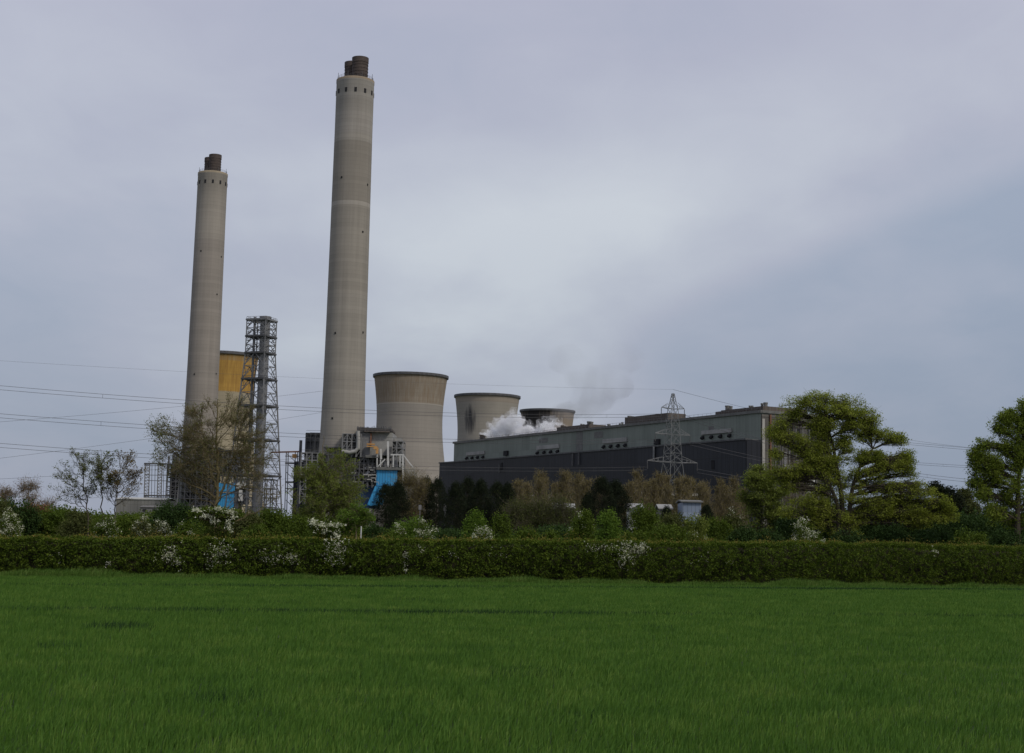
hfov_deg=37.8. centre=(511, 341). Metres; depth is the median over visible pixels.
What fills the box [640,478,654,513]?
slim tree
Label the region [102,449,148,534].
young tree
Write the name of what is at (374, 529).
shrub
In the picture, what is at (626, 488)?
slim tree
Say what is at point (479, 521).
shrub
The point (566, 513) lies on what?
scrub tree
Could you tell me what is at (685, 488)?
slim tree
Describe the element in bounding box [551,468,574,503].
slim tree
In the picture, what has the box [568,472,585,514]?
slim tree
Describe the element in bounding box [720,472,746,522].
slim tree
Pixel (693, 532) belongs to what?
shrub
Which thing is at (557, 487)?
slim tree
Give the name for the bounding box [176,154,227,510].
chimney
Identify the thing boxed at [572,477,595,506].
slim tree
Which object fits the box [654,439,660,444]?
roof door
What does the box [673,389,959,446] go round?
power line
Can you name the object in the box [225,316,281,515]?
lattice stack
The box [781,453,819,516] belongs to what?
ash tree
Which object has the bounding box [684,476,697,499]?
slim tree
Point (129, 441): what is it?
power line
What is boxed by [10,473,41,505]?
distant tree
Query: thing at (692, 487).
slim tree
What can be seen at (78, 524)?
shrub
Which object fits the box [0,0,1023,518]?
sky
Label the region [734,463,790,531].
birch tree
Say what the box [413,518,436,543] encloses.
hawthorn bush
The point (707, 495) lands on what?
slim tree
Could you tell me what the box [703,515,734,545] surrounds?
shrub
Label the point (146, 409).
power line
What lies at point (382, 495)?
conifer tree
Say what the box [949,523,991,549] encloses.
shrub
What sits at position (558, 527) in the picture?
scrub undergrowth
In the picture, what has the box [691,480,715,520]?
slim tree
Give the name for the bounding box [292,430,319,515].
duct house
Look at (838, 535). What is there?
shrub
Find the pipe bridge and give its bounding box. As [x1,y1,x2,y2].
[271,451,302,510]
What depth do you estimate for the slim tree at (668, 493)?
276.04 m
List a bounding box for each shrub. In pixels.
[0,493,21,534]
[1,495,45,540]
[30,499,53,533]
[34,503,72,536]
[50,507,97,542]
[109,511,150,537]
[124,514,152,542]
[148,497,205,536]
[173,519,206,542]
[225,505,265,537]
[236,523,274,543]
[254,504,293,542]
[272,512,313,542]
[358,518,392,543]
[380,524,401,544]
[391,513,429,536]
[433,526,465,544]
[459,507,487,544]
[487,511,514,544]
[506,525,540,544]
[540,526,563,545]
[564,508,597,545]
[594,506,623,545]
[619,526,652,546]
[628,497,661,540]
[641,521,695,547]
[653,508,689,539]
[684,511,709,546]
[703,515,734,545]
[722,506,747,537]
[725,523,758,546]
[748,525,787,547]
[828,526,865,548]
[857,519,917,547]
[909,525,956,550]
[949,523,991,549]
[985,527,1023,551]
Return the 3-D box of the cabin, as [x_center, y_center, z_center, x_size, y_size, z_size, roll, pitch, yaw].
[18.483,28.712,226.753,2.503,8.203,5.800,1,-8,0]
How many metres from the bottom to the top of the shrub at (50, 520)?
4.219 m
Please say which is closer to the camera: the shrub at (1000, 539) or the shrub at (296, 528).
the shrub at (1000, 539)
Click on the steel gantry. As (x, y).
(157, 480)
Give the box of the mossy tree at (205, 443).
[144,392,282,528]
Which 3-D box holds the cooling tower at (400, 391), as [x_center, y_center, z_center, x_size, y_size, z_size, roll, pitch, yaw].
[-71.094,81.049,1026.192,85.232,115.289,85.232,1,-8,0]
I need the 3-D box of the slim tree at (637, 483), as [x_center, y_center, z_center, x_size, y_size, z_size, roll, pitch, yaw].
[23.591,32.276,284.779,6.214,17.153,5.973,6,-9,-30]
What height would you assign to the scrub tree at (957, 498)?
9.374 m
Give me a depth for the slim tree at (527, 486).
297.71 m
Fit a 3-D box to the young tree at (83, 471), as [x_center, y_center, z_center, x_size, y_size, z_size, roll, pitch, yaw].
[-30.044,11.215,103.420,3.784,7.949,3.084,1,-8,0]
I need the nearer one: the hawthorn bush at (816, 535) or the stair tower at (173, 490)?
the hawthorn bush at (816, 535)
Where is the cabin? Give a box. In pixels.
[626,503,643,529]
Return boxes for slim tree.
[509,478,530,528]
[521,480,534,523]
[527,476,550,530]
[531,467,552,502]
[531,475,553,501]
[550,480,563,502]
[550,481,560,504]
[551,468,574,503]
[562,470,575,503]
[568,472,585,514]
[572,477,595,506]
[576,478,590,509]
[619,483,628,523]
[620,479,640,522]
[631,466,649,505]
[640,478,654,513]
[648,476,661,510]
[652,468,674,503]
[658,482,674,513]
[660,473,673,503]
[667,473,685,516]
[672,477,696,512]
[673,473,692,507]
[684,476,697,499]
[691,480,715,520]
[697,479,714,506]
[701,486,714,512]
[708,476,728,523]
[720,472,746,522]
[721,490,747,527]
[722,482,730,517]
[738,487,749,524]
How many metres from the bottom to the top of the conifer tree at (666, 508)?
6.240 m
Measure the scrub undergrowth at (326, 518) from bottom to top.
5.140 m
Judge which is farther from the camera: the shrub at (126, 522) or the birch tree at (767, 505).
the birch tree at (767, 505)
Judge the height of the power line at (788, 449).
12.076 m
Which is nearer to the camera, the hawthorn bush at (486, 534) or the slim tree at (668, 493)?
the hawthorn bush at (486, 534)
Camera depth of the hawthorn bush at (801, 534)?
103.08 m
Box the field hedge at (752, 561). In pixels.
[0,521,1023,585]
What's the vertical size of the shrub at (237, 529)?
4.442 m
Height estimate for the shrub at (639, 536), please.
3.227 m
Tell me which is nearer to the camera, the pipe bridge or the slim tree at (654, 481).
the slim tree at (654, 481)
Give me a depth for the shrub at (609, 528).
112.88 m
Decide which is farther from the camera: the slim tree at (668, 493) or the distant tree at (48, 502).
the slim tree at (668, 493)
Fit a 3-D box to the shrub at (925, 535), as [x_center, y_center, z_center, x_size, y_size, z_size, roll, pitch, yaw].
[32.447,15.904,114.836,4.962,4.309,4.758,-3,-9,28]
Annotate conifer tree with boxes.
[371,482,399,531]
[382,479,411,530]
[417,475,439,524]
[422,476,448,529]
[441,480,471,531]
[452,475,478,531]
[466,477,495,531]
[486,479,505,528]
[491,481,518,532]
[577,491,597,519]
[586,474,620,528]
[597,478,634,530]
[660,505,673,521]
[697,502,715,525]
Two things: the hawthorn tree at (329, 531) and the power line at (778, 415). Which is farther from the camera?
the power line at (778, 415)
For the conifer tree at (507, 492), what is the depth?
153.35 m
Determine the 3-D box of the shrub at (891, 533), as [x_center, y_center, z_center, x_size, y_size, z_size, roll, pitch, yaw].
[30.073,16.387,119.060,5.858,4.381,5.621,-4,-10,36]
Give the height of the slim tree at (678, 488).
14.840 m
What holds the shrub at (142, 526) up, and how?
on the ground
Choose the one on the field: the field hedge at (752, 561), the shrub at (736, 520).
the field hedge at (752, 561)
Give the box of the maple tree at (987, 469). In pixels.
[964,397,1023,544]
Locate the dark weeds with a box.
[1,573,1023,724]
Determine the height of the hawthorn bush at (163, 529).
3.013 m
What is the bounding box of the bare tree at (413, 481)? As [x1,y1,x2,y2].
[388,460,432,520]
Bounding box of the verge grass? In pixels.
[0,566,1023,587]
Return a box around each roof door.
[503,451,508,455]
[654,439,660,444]
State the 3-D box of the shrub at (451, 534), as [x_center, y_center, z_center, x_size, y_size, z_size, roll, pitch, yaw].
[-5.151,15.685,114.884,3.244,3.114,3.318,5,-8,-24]
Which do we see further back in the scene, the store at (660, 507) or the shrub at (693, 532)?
the store at (660, 507)
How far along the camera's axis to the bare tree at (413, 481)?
159.00 m
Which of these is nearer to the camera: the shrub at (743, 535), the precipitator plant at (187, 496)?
the shrub at (743, 535)
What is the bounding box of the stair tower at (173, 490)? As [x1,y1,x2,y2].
[165,453,179,499]
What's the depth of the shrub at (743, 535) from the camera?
108.87 m
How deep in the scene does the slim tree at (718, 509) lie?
278.00 m
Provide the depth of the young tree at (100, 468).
103.22 m
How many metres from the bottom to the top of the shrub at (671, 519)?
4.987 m
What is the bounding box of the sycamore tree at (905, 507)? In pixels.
[759,389,960,538]
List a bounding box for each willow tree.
[285,442,368,523]
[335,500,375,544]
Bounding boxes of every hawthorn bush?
[0,507,25,542]
[86,508,122,542]
[148,520,173,536]
[393,522,407,542]
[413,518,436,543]
[470,524,494,544]
[787,516,815,546]
[810,530,827,542]
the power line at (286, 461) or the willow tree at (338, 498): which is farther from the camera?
the power line at (286, 461)
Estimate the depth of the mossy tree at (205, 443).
92.58 m
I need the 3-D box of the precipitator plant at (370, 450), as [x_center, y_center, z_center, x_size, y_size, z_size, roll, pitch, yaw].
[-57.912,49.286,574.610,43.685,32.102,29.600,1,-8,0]
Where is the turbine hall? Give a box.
[438,438,760,529]
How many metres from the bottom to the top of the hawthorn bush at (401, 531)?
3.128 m
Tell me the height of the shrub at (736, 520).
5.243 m
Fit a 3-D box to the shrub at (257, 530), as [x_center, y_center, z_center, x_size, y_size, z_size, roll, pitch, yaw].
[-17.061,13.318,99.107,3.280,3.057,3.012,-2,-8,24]
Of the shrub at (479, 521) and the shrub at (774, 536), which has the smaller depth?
the shrub at (774, 536)
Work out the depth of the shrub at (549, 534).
107.02 m
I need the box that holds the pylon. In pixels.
[647,393,697,483]
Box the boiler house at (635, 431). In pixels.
[453,402,830,524]
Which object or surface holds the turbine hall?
on the ground
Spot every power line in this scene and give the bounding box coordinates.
[0,443,625,470]
[3,391,319,421]
[5,413,315,457]
[7,386,624,417]
[7,414,654,443]
[11,361,672,389]
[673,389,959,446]
[684,415,964,481]
[690,441,1023,496]
[698,469,1014,510]
[803,431,992,451]
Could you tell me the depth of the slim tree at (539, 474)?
304.62 m
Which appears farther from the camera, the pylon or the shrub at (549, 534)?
the pylon
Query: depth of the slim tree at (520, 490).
272.89 m
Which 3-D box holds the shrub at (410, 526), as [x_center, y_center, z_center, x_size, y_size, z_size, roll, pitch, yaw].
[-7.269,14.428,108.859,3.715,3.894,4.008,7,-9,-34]
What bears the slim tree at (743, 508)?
on the ground
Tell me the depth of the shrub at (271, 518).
118.64 m
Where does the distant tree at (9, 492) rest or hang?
on the ground
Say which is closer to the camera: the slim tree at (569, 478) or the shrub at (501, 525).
the shrub at (501, 525)
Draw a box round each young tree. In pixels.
[48,448,105,535]
[85,449,121,520]
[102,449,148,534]
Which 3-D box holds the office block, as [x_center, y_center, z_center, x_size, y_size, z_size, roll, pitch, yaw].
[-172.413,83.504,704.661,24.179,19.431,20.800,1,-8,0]
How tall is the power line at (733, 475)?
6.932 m
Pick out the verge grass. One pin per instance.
(414, 577)
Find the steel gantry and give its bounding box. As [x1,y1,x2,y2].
[144,463,168,497]
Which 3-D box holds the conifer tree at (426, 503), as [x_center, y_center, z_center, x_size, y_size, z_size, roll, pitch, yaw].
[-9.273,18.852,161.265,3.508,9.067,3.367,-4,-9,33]
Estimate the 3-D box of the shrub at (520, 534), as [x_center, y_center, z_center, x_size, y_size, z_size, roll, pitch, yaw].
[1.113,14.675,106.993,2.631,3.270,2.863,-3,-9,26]
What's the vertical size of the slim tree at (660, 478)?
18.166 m
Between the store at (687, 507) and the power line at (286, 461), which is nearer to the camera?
the store at (687, 507)
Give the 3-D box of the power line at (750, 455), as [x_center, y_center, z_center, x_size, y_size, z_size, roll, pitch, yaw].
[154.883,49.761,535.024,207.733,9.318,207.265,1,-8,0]
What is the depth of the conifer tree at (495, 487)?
161.67 m
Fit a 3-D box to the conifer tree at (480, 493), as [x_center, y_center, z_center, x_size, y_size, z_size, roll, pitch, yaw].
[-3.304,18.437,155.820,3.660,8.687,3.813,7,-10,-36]
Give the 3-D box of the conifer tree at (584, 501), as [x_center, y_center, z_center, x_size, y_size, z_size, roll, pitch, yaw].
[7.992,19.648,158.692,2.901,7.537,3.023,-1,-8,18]
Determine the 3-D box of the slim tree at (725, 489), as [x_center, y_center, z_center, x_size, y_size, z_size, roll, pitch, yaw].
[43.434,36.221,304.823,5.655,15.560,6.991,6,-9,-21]
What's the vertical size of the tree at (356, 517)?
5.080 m
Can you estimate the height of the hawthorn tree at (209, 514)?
3.283 m
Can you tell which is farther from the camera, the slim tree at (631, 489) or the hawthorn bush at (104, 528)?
the slim tree at (631, 489)
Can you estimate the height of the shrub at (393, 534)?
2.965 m
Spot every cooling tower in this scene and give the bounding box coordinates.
[217,350,263,512]
[366,371,448,527]
[454,393,520,440]
[520,408,574,433]
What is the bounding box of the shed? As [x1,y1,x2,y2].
[140,505,174,513]
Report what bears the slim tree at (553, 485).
on the ground
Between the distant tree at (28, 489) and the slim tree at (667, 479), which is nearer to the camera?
the distant tree at (28, 489)
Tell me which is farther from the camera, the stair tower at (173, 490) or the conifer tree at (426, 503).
the stair tower at (173, 490)
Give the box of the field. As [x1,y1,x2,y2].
[1,578,1023,752]
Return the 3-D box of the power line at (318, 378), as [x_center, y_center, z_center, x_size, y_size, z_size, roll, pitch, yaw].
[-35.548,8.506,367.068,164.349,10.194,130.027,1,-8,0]
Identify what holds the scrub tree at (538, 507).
on the ground
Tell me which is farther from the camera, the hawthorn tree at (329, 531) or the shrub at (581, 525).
the shrub at (581, 525)
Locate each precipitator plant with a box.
[178,446,277,512]
[299,426,415,508]
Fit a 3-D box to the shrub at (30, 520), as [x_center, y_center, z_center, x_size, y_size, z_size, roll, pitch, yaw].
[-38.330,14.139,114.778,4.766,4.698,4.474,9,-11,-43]
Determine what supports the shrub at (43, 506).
on the ground
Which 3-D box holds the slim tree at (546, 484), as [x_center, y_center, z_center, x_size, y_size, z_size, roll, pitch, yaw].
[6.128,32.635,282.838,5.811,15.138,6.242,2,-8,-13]
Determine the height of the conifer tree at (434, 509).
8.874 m
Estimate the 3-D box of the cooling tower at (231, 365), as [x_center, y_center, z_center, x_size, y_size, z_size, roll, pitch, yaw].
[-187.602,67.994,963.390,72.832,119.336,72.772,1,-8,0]
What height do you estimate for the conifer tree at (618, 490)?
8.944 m
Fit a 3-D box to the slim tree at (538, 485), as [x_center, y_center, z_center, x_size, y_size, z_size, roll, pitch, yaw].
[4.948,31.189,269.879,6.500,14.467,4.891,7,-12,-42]
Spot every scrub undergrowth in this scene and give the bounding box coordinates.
[1,499,368,544]
[348,522,790,546]
[770,504,1023,546]
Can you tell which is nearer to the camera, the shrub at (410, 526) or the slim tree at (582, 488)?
the shrub at (410, 526)
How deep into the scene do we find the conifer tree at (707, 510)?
158.72 m
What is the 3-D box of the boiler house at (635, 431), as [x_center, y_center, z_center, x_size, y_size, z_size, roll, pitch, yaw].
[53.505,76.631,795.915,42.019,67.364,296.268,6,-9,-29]
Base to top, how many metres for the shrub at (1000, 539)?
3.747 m
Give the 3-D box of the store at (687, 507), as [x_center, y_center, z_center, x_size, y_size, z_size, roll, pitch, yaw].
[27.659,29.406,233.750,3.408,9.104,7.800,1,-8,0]
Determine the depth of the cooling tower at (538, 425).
1260.67 m
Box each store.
[655,504,672,516]
[676,500,702,523]
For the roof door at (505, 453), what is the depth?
857.79 m
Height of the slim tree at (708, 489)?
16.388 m
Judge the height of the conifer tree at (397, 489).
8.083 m
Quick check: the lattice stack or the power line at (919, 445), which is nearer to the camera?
the power line at (919, 445)
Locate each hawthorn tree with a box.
[185,504,243,550]
[306,517,349,551]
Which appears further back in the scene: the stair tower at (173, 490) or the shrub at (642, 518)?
the stair tower at (173, 490)
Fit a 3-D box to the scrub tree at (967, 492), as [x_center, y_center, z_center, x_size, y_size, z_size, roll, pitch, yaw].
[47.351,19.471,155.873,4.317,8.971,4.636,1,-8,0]
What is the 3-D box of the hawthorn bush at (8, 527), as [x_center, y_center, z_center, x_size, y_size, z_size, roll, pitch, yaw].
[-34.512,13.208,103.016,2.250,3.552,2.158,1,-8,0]
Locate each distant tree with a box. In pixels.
[0,482,22,503]
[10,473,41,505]
[32,494,64,508]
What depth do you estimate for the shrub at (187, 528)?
104.81 m
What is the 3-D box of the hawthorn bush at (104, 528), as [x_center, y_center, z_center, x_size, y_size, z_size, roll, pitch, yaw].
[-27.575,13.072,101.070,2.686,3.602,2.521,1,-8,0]
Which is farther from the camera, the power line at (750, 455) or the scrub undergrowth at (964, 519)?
the power line at (750, 455)
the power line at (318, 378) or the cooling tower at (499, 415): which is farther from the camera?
the cooling tower at (499, 415)
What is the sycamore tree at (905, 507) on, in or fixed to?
on the ground
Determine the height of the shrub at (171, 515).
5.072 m
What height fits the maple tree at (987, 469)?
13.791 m
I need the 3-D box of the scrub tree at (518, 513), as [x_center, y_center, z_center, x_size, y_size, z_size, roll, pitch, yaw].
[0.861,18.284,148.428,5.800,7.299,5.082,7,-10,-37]
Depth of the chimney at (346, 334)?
580.58 m
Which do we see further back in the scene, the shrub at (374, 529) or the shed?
the shed
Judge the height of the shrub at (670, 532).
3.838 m
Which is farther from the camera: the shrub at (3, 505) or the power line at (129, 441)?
the power line at (129, 441)
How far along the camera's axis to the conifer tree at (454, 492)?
152.31 m
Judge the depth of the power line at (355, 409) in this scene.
367.47 m
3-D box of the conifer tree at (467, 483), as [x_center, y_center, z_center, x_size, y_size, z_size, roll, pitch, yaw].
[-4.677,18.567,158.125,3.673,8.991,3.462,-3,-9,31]
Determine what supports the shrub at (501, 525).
on the ground
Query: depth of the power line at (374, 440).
374.75 m
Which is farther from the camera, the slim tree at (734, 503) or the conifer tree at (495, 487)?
the slim tree at (734, 503)
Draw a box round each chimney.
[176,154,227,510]
[312,56,374,528]
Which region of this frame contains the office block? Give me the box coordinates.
[116,497,175,516]
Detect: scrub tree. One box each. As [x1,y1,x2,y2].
[491,490,541,532]
[523,486,564,529]
[542,490,584,528]
[925,478,969,512]
[956,487,983,517]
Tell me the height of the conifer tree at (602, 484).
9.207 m
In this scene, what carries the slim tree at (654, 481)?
on the ground

